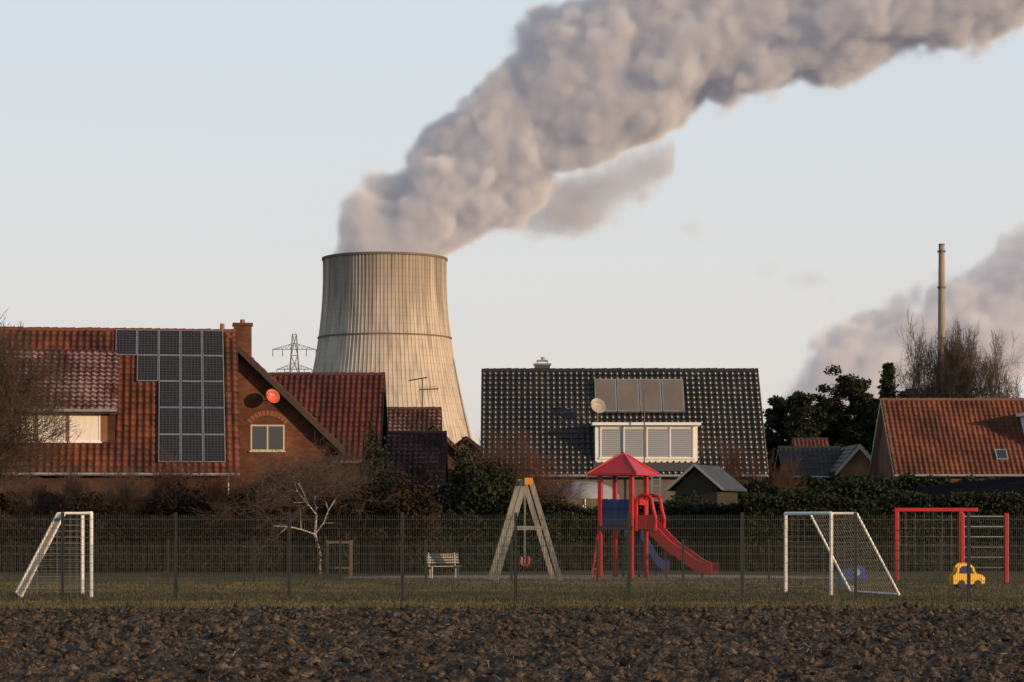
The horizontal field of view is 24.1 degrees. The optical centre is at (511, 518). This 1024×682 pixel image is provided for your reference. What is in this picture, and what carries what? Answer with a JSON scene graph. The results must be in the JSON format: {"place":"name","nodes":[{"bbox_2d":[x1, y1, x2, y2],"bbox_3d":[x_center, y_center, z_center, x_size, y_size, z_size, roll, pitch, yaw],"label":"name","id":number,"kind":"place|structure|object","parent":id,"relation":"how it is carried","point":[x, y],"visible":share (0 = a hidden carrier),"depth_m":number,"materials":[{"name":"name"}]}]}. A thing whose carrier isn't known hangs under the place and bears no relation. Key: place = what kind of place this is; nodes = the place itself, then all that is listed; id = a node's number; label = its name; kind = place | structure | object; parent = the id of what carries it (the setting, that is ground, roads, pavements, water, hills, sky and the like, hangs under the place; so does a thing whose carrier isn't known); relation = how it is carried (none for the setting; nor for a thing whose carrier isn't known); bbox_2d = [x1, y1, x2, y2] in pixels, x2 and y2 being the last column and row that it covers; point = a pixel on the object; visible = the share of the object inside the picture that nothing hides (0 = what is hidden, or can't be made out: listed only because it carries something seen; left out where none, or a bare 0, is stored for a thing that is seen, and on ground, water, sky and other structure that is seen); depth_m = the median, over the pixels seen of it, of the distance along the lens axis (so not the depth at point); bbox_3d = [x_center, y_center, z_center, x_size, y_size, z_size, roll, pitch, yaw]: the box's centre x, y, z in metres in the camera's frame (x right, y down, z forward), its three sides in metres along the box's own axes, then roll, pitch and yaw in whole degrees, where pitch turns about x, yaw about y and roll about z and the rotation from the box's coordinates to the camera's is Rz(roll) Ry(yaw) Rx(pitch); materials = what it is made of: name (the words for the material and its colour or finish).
{"place":"outdoors","nodes":[
{"label":"outdoors","id":0,"kind":"place"},
{"bbox_2d":[0,476,233,499],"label":"walls","id":1,"kind":"structure","parent":0,"point":[57,480],"depth_m":102.69,"materials":[{"name":"red brick"}]},
{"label":"roof","id":2,"kind":"object","parent":1,"relation":"on","visible":0},
{"bbox_2d":[1,348,119,409],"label":"dormer roof tiles","id":3,"kind":"object","parent":2,"relation":"on","point":[94,373],"visible":0.59,"depth_m":105.30,"materials":[{"name":"tile"}]},
{"bbox_2d":[30,413,114,443],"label":"dormer walls","id":4,"kind":"structure","parent":2,"relation":"on","point":[110,427],"depth_m":103.62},
{"bbox_2d":[34,414,106,441],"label":"dormer cladding","id":5,"kind":"structure","parent":4,"relation":"attached to","point":[103,427],"depth_m":103.54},
{"bbox_2d":[69,414,101,442],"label":"dormer window frame","id":6,"kind":"object","parent":4,"relation":"in","point":[88,441],"visible":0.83,"depth_m":103.45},
{"bbox_2d":[71,416,98,439],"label":"dormer window pane","id":7,"kind":"object","parent":6,"relation":"in","point":[89,425],"visible":0.79,"depth_m":103.46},
{"bbox_2d":[0,326,237,334],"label":"ridge tiles","id":8,"kind":"object","parent":2,"relation":"on","point":[96,329],"visible":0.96,"depth_m":108.26,"materials":[{"name":"brown tile"}]},
{"bbox_2d":[0,472,239,485],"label":"gutter","id":9,"kind":"object","parent":2,"relation":"attached to","point":[78,474],"visible":0.36,"depth_m":102.29,"materials":[{"name":"metal"}]},
{"bbox_2d":[116,330,225,461],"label":"solar panel frames","id":10,"kind":"structure","parent":2,"relation":"on","point":[202,434],"depth_m":106.50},
{"bbox_2d":[116,330,224,460],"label":"solar panel cells","id":11,"kind":"object","parent":10,"relation":"in","point":[214,445],"visible":1,"depth_m":106.36,"materials":[{"name":"glass"}]},
{"bbox_2d":[232,323,252,355],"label":"chimney","id":12,"kind":"object","parent":2,"relation":"on","point":[244,335],"visible":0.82,"depth_m":109.99,"materials":[{"name":"orange brick"}]},
{"bbox_2d":[0,329,240,472],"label":"roof tiles front","id":13,"kind":"object","parent":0,"point":[137,428],"visible":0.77,"depth_m":104.86,"materials":[{"name":"tile"}]},
{"bbox_2d":[333,430,383,490],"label":"walls","id":14,"kind":"structure","parent":0,"point":[369,465],"depth_m":124.30,"materials":[{"name":"red brick"}]},
{"bbox_2d":[383,393,386,453],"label":"roof deck","id":15,"kind":"structure","parent":14,"relation":"on","point":[384,424],"depth_m":130.74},
{"bbox_2d":[268,372,384,375],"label":"ridge tiles","id":16,"kind":"object","parent":15,"relation":"on","point":[330,373],"visible":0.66,"depth_m":128.38,"materials":[{"name":"red tile"}]},
{"bbox_2d":[272,374,384,460],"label":"roof tiles front","id":17,"kind":"object","parent":15,"relation":"on","point":[331,404],"visible":0.4,"depth_m":126.96,"materials":[{"name":"tile"}]},
{"bbox_2d":[0,601,1023,681],"bbox_3d":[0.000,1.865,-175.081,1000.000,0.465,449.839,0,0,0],"label":"ploughed field","id":18,"kind":"structure","parent":0,"point":[905,641],"depth_m":34.80,"materials":[{"name":"soil"}]},
{"bbox_2d":[0,570,1023,610],"bbox_3d":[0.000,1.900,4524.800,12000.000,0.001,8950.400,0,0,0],"label":"ground","id":19,"kind":"structure","parent":0,"point":[216,575],"depth_m":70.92,"materials":[{"name":"plant"}]},
{"bbox_2d":[0,460,88,521],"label":"bare shrub","id":20,"kind":"object","parent":19,"relation":"on","point":[39,496],"visible":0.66,"depth_m":88.15,"materials":[{"name":"brown plant"}]},
{"bbox_2d":[0,311,92,512],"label":"bare tree","id":21,"kind":"object","parent":19,"relation":"on","point":[15,402],"visible":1,"depth_m":92.30,"materials":[{"name":"brown plant"}]},
{"bbox_2d":[16,511,92,597],"bbox_3d":[-11.235,0.868,58.745,1.698,2.064,3.663,0,0,-14],"label":"football goal","id":22,"kind":"object","parent":19,"relation":"on","point":[82,543],"visible":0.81,"depth_m":58.10,"materials":[{"name":"white paint"}]},
{"bbox_2d":[47,487,140,524],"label":"brown shrub","id":23,"kind":"object","parent":19,"relation":"on","point":[85,507],"visible":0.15,"depth_m":85.85,"materials":[{"name":"plant"}]},
{"bbox_2d":[68,460,157,520],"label":"bare shrub","id":24,"kind":"object","parent":19,"relation":"on","point":[120,496],"visible":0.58,"depth_m":86.71,"materials":[{"name":"brown plant"}]},
{"bbox_2d":[0,512,318,572],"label":"beech hedge","id":25,"kind":"object","parent":19,"relation":"on","point":[115,532],"visible":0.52,"depth_m":83.96,"materials":[{"name":"black"}]},
{"bbox_2d":[112,442,219,518],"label":"bare shrub","id":26,"kind":"object","parent":19,"relation":"on","point":[169,478],"visible":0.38,"depth_m":89.78,"materials":[{"name":"brown plant"}]},
{"bbox_2d":[138,472,221,521],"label":"brown shrub","id":27,"kind":"object","parent":19,"relation":"on","point":[160,509],"visible":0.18,"depth_m":86.66,"materials":[{"name":"plant"}]},
{"bbox_2d":[137,457,244,515],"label":"bare shrub","id":28,"kind":"object","parent":19,"relation":"on","point":[213,490],"visible":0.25,"depth_m":89.95,"materials":[{"name":"brown plant"}]},
{"bbox_2d":[0,481,447,520],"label":"garden hedge","id":29,"kind":"object","parent":19,"relation":"on","point":[4,506],"visible":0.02,"depth_m":93.15,"materials":[{"name":"green"}]},
{"bbox_2d":[189,461,281,514],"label":"bare shrub","id":30,"kind":"object","parent":19,"relation":"on","point":[233,481],"visible":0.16,"depth_m":91.97,"materials":[{"name":"brown plant"}]},
{"bbox_2d":[178,459,306,528],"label":"bare shrub","id":31,"kind":"object","parent":19,"relation":"on","point":[253,497],"visible":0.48,"depth_m":84.69,"materials":[{"name":"brown plant"}]},
{"bbox_2d":[214,467,314,530],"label":"brown shrub","id":32,"kind":"object","parent":19,"relation":"on","point":[243,504],"visible":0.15,"depth_m":85.54,"materials":[{"name":"plant"}]},
{"bbox_2d":[235,353,332,491],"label":"wing walls","id":33,"kind":"structure","parent":19,"relation":"on","point":[255,385],"depth_m":109.62,"materials":[{"name":"brick"}]},
{"bbox_2d":[249,425,285,451],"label":"gable window frame","id":34,"kind":"object","parent":33,"relation":"attached to","point":[257,450],"visible":0.99,"depth_m":109.60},
{"bbox_2d":[252,426,282,449],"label":"gable window pane","id":35,"kind":"object","parent":34,"relation":"in","point":[259,437],"visible":1,"depth_m":109.63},
{"bbox_2d":[247,410,288,423],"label":"brick arch","id":36,"kind":"structure","parent":33,"relation":"attached to","point":[268,412],"depth_m":109.61,"materials":[{"name":"brown"}]},
{"bbox_2d":[228,337,343,456],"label":"wing roof deck","id":37,"kind":"structure","parent":33,"relation":"on","point":[283,392],"depth_m":109.18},
{"bbox_2d":[272,334,315,371],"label":"electricity pylon","id":38,"kind":"object","parent":19,"relation":"on","point":[290,369],"visible":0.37,"depth_m":619.77,"materials":[{"name":"grey metal"}]},
{"bbox_2d":[244,444,369,512],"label":"bare shrub","id":39,"kind":"object","parent":19,"relation":"on","point":[311,482],"visible":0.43,"depth_m":86.80,"materials":[{"name":"brown plant"}]},
{"bbox_2d":[215,430,406,574],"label":"birch tree","id":40,"kind":"object","parent":19,"relation":"on","point":[299,510],"visible":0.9,"depth_m":81.64,"materials":[{"name":"brown plant"}]},
{"bbox_2d":[288,446,389,493],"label":"bare shrub","id":41,"kind":"object","parent":19,"relation":"on","point":[377,471],"visible":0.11,"depth_m":94.49,"materials":[{"name":"brown plant"}]},
{"bbox_2d":[292,492,393,573],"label":"weeping shrub","id":42,"kind":"object","parent":19,"relation":"on","point":[332,514],"visible":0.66,"depth_m":82.34,"materials":[{"name":"plant"}]},
{"bbox_2d":[317,427,402,501],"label":"bare shrub","id":43,"kind":"object","parent":19,"relation":"on","point":[352,470],"visible":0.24,"depth_m":93.76,"materials":[{"name":"brown plant"}]},
{"bbox_2d":[358,413,393,487],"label":"evergreen bush","id":44,"kind":"object","parent":19,"relation":"on","point":[375,443],"visible":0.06,"depth_m":96.89,"materials":[{"name":"green plant"}]},
{"bbox_2d":[313,251,472,443],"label":"cooling tower","id":45,"kind":"structure","parent":19,"relation":"on","point":[386,312],"depth_m":1367.17,"materials":[{"name":"concrete"}]},
{"bbox_2d":[344,468,461,573],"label":"weeping shrub","id":46,"kind":"object","parent":19,"relation":"on","point":[392,508],"visible":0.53,"depth_m":83.16,"materials":[{"name":"plant"}]},
{"bbox_2d":[294,509,561,570],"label":"evergreen hedge","id":47,"kind":"object","parent":19,"relation":"on","point":[493,530],"visible":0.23,"depth_m":85.97,"materials":[{"name":"green"}]},
{"bbox_2d":[447,443,462,489],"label":"walls","id":48,"kind":"structure","parent":19,"relation":"on","point":[451,452],"depth_m":136.30,"materials":[{"name":"orange brick"}]},
{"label":"roof deck","id":49,"kind":"object","parent":48,"relation":"on","visible":0},
{"bbox_2d":[387,408,440,430],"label":"roof tiles front","id":50,"kind":"object","parent":49,"relation":"on","point":[413,419],"visible":0.3,"depth_m":146.12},
{"bbox_2d":[436,437,519,521],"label":"evergreen bush","id":51,"kind":"object","parent":19,"relation":"on","point":[492,499],"visible":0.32,"depth_m":91.44,"materials":[{"name":"green plant"}]},
{"bbox_2d":[454,420,568,500],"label":"bare shrub","id":52,"kind":"object","parent":19,"relation":"on","point":[490,454],"visible":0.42,"depth_m":93.69,"materials":[{"name":"brown plant"}]},
{"bbox_2d":[0,512,1023,600],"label":"fence","id":53,"kind":"object","parent":19,"relation":"on","point":[289,554],"visible":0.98,"depth_m":54.77,"materials":[{"name":"black metal"}]},
{"bbox_2d":[0,540,1023,582],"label":"fence","id":54,"kind":"object","parent":19,"relation":"on","point":[253,546],"visible":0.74,"depth_m":70.47,"materials":[{"name":"black metal"}]},
{"bbox_2d":[504,440,596,513],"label":"bare shrub","id":55,"kind":"object","parent":19,"relation":"on","point":[542,482],"visible":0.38,"depth_m":93.90,"materials":[{"name":"brown plant"}]},
{"bbox_2d":[346,575,838,582],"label":"sand pit","id":56,"kind":"object","parent":19,"relation":"on","point":[587,576],"visible":0.33,"depth_m":76.66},
{"bbox_2d":[489,479,562,581],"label":"timber frame","id":57,"kind":"object","parent":56,"relation":"on","point":[517,505],"visible":0.66,"depth_m":71.51,"materials":[{"name":"brown wood"}]},
{"bbox_2d":[513,495,745,569],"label":"evergreen hedge","id":58,"kind":"object","parent":19,"relation":"on","point":[676,508],"visible":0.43,"depth_m":88.02,"materials":[{"name":"green"}]},
{"bbox_2d":[509,474,767,477],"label":"gutter","id":59,"kind":"object","parent":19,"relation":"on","point":[662,475],"visible":0.2,"depth_m":118.83,"materials":[{"name":"metal"}]},
{"bbox_2d":[666,464,746,506],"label":"garden shed","id":60,"kind":"structure","parent":19,"relation":"on","point":[716,484],"depth_m":96.30,"materials":[{"name":"wood"}]},
{"bbox_2d":[712,435,810,490],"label":"bare shrub","id":61,"kind":"object","parent":19,"relation":"on","point":[784,481],"visible":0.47,"depth_m":104.87,"materials":[{"name":"brown plant"}]},
{"bbox_2d":[762,395,792,483],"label":"pine tree","id":62,"kind":"object","parent":19,"relation":"on","point":[775,415],"visible":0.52,"depth_m":260.95,"materials":[{"name":"green plant"}]},
{"bbox_2d":[777,390,827,445],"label":"pine tree","id":63,"kind":"object","parent":19,"relation":"on","point":[799,406],"visible":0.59,"depth_m":258.14,"materials":[{"name":"green plant"}]},
{"bbox_2d":[778,463,833,489],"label":"walls","id":64,"kind":"structure","parent":19,"relation":"on","point":[827,479],"depth_m":150.30,"materials":[{"name":"red brick"}]},
{"bbox_2d":[774,453,824,478],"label":"roof deck","id":65,"kind":"structure","parent":64,"relation":"on","point":[778,462],"depth_m":154.41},
{"bbox_2d":[779,447,840,475],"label":"roof tiles front","id":66,"kind":"object","parent":65,"relation":"on","point":[818,461],"visible":0.73,"depth_m":151.66,"materials":[{"name":"tile"}]},
{"bbox_2d":[807,393,842,440],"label":"pine tree","id":67,"kind":"object","parent":19,"relation":"on","point":[819,398],"visible":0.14,"depth_m":266.46,"materials":[{"name":"green plant"}]},
{"bbox_2d":[738,477,923,506],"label":"garden hedge","id":68,"kind":"object","parent":19,"relation":"on","point":[850,489],"visible":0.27,"depth_m":100.14,"materials":[{"name":"green"}]},
{"bbox_2d":[784,512,899,595],"bbox_3d":[8.244,0.868,60.208,1.577,2.064,3.483,0,0,-18],"label":"football goal","id":69,"kind":"object","parent":19,"relation":"on","point":[829,548],"visible":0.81,"depth_m":59.72,"materials":[{"name":"white paint"}]},
{"bbox_2d":[813,364,873,453],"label":"pine tree","id":70,"kind":"object","parent":19,"relation":"on","point":[852,389],"visible":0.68,"depth_m":261.25,"materials":[{"name":"green plant"}]},
{"bbox_2d":[838,565,866,588],"bbox_3d":[9.079,1.570,63.995,0.750,0.660,0.440,0,0,5],"label":"spring rider elephant","id":71,"kind":"object","parent":19,"relation":"on","point":[850,577],"visible":0.63,"depth_m":63.85},
{"bbox_2d":[856,401,878,454],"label":"pine tree","id":72,"kind":"object","parent":19,"relation":"on","point":[870,422],"visible":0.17,"depth_m":259.87,"materials":[{"name":"green plant"}]},
{"bbox_2d":[739,489,1023,570],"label":"evergreen hedge","id":73,"kind":"object","parent":19,"relation":"on","point":[769,506],"visible":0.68,"depth_m":86.02,"materials":[{"name":"green"}]},
{"bbox_2d":[872,362,899,442],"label":"spruce tree","id":74,"kind":"object","parent":19,"relation":"on","point":[888,380],"visible":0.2,"depth_m":244.59,"materials":[{"name":"green plant"}]},
{"bbox_2d":[795,472,1019,503],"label":"garden hedge","id":75,"kind":"object","parent":19,"relation":"on","point":[907,481],"visible":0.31,"depth_m":112.19,"materials":[{"name":"green"}]},
{"bbox_2d":[894,508,977,581],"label":"climbing net frame","id":76,"kind":"object","parent":19,"relation":"on","point":[933,510],"visible":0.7,"depth_m":71.94,"materials":[{"name":"red paint"}]},
{"bbox_2d":[937,243,945,356],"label":"power station chimney","id":77,"kind":"object","parent":19,"relation":"on","point":[941,251],"visible":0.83,"depth_m":1228.54,"materials":[{"name":"concrete"}]},
{"bbox_2d":[874,420,1011,482],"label":"walls","id":78,"kind":"structure","parent":19,"relation":"on","point":[883,465],"depth_m":143.28,"materials":[{"name":"orange brick"}]},
{"bbox_2d":[869,406,894,475],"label":"roof deck","id":79,"kind":"structure","parent":78,"relation":"on","point":[876,443],"depth_m":145.64,"materials":[{"name":"beige"}]},
{"bbox_2d":[880,398,1023,400],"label":"ridge tiles","id":80,"kind":"object","parent":79,"relation":"on","point":[953,399],"visible":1,"depth_m":142.88,"materials":[{"name":"brown tile"}]},
{"bbox_2d":[881,400,1023,473],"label":"roof tiles front","id":81,"kind":"object","parent":79,"relation":"on","point":[946,437],"visible":1,"depth_m":140.42,"materials":[{"name":"tile"}]},
{"bbox_2d":[893,328,1009,397],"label":"bare oak tree","id":82,"kind":"object","parent":19,"relation":"on","point":[975,381],"visible":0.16,"depth_m":235.65,"materials":[{"name":"brown plant"}]},
{"bbox_2d":[892,313,1023,397],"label":"bare oak tree","id":83,"kind":"object","parent":19,"relation":"on","point":[949,364],"visible":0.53,"depth_m":232.22,"materials":[{"name":"brown plant"}]},
{"bbox_2d":[949,564,984,588],"bbox_3d":[12.044,1.540,63.500,0.860,0.720,0.500,0,0,-6],"label":"spring rider car","id":84,"kind":"object","parent":19,"relation":"on","point":[975,580],"visible":0.63,"depth_m":63.32,"materials":[{"name":"yellow plastic"}]},
{"bbox_2d":[913,477,1023,505],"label":"carport","id":85,"kind":"object","parent":19,"relation":"on","point":[1008,485],"visible":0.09,"depth_m":94.47,"materials":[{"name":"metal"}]},
{"bbox_2d":[960,513,1008,582],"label":"climbing bars","id":86,"kind":"object","parent":19,"relation":"on","point":[962,537],"visible":0.68,"depth_m":70.45,"materials":[{"name":"red paint"}]},
{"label":"walls","id":87,"kind":"object","parent":19,"relation":"on","visible":0},
{"bbox_2d":[446,453,447,482],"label":"roof deck","id":88,"kind":"structure","parent":87,"relation":"on","point":[446,469],"depth_m":132.92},
{"bbox_2d":[385,432,446,485],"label":"roof tiles front","id":89,"kind":"object","parent":88,"relation":"on","point":[421,452],"visible":0.79,"depth_m":129.65,"materials":[{"name":"tile"}]},
{"bbox_2d":[0,0,1023,443],"label":"sky","id":90,"kind":"structure","parent":0,"point":[773,187],"materials":[{"name":"blue"}]},
{"bbox_2d":[549,481,618,507],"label":"garden pavilion","id":91,"kind":"structure","parent":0,"point":[590,491],"depth_m":95.93,"materials":[{"name":"white fabric"}]},
{"bbox_2d":[480,370,768,474],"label":"roof tiles front","id":92,"kind":"object","parent":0,"point":[554,411],"visible":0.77,"depth_m":121.76,"materials":[{"name":"tile"}]},
{"bbox_2d":[533,477,761,512],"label":"walls","id":93,"kind":"structure","parent":0,"point":[623,487],"depth_m":119.30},
{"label":"roof","id":94,"kind":"object","parent":93,"relation":"on","visible":0},
{"bbox_2d":[481,368,758,371],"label":"ridge tiles","id":95,"kind":"object","parent":94,"relation":"on","point":[619,369],"visible":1,"depth_m":123.88,"materials":[{"name":"black tile"}]},
{"bbox_2d":[594,379,684,412],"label":"collector frames","id":96,"kind":"structure","parent":94,"relation":"on","point":[640,405],"depth_m":122.03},
{"bbox_2d":[596,380,683,409],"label":"collector glass","id":97,"kind":"object","parent":96,"relation":"in","point":[628,393],"visible":1,"depth_m":122.39,"materials":[{"name":"glass"}]},
{"bbox_2d":[594,426,697,461],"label":"dormer body","id":98,"kind":"object","parent":94,"relation":"on","point":[597,440],"visible":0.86,"depth_m":119.45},
{"bbox_2d":[591,422,700,426],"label":"dormer flat roof","id":99,"kind":"structure","parent":98,"relation":"on","point":[593,424],"depth_m":119.15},
{"bbox_2d":[599,426,694,458],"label":"dormer window frames","id":100,"kind":"structure","parent":98,"relation":"in","point":[647,457],"depth_m":119.39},
{"bbox_2d":[602,429,691,455],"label":"dormer roller shutters","id":101,"kind":"object","parent":100,"relation":"attached to","point":[648,441],"visible":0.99,"depth_m":119.41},
{"bbox_2d":[593,462,699,470],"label":"lead apron","id":102,"kind":"object","parent":94,"relation":"on","point":[670,466],"visible":0.43,"depth_m":119.21,"materials":[{"name":"metal"}]},
{"bbox_2d":[587,451,717,577],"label":"playground slide tower","id":103,"kind":"structure","parent":0,"point":[622,464],"depth_m":76.57,"materials":[{"name":"red paint"}]},
{"bbox_2d":[793,439,828,445],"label":"roof tiles front","id":104,"kind":"object","parent":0,"point":[813,442],"visible":0.26,"depth_m":173.90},
{"bbox_2d":[834,450,872,479],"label":"walls","id":105,"kind":"structure","parent":0,"point":[858,462],"depth_m":147.80,"materials":[{"name":"brown brick"}]},
{"bbox_2d":[830,448,869,475],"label":"roof deck","id":106,"kind":"structure","parent":105,"relation":"on","point":[832,474],"depth_m":148.10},
{"bbox_2d":[827,444,858,472],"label":"roof tiles","id":107,"kind":"object","parent":106,"relation":"on","point":[846,451],"visible":0.69,"depth_m":149.28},
{"bbox_2d":[895,474,1023,476],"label":"gutter","id":108,"kind":"object","parent":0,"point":[977,475],"visible":1,"depth_m":137.85,"materials":[{"name":"metal"}]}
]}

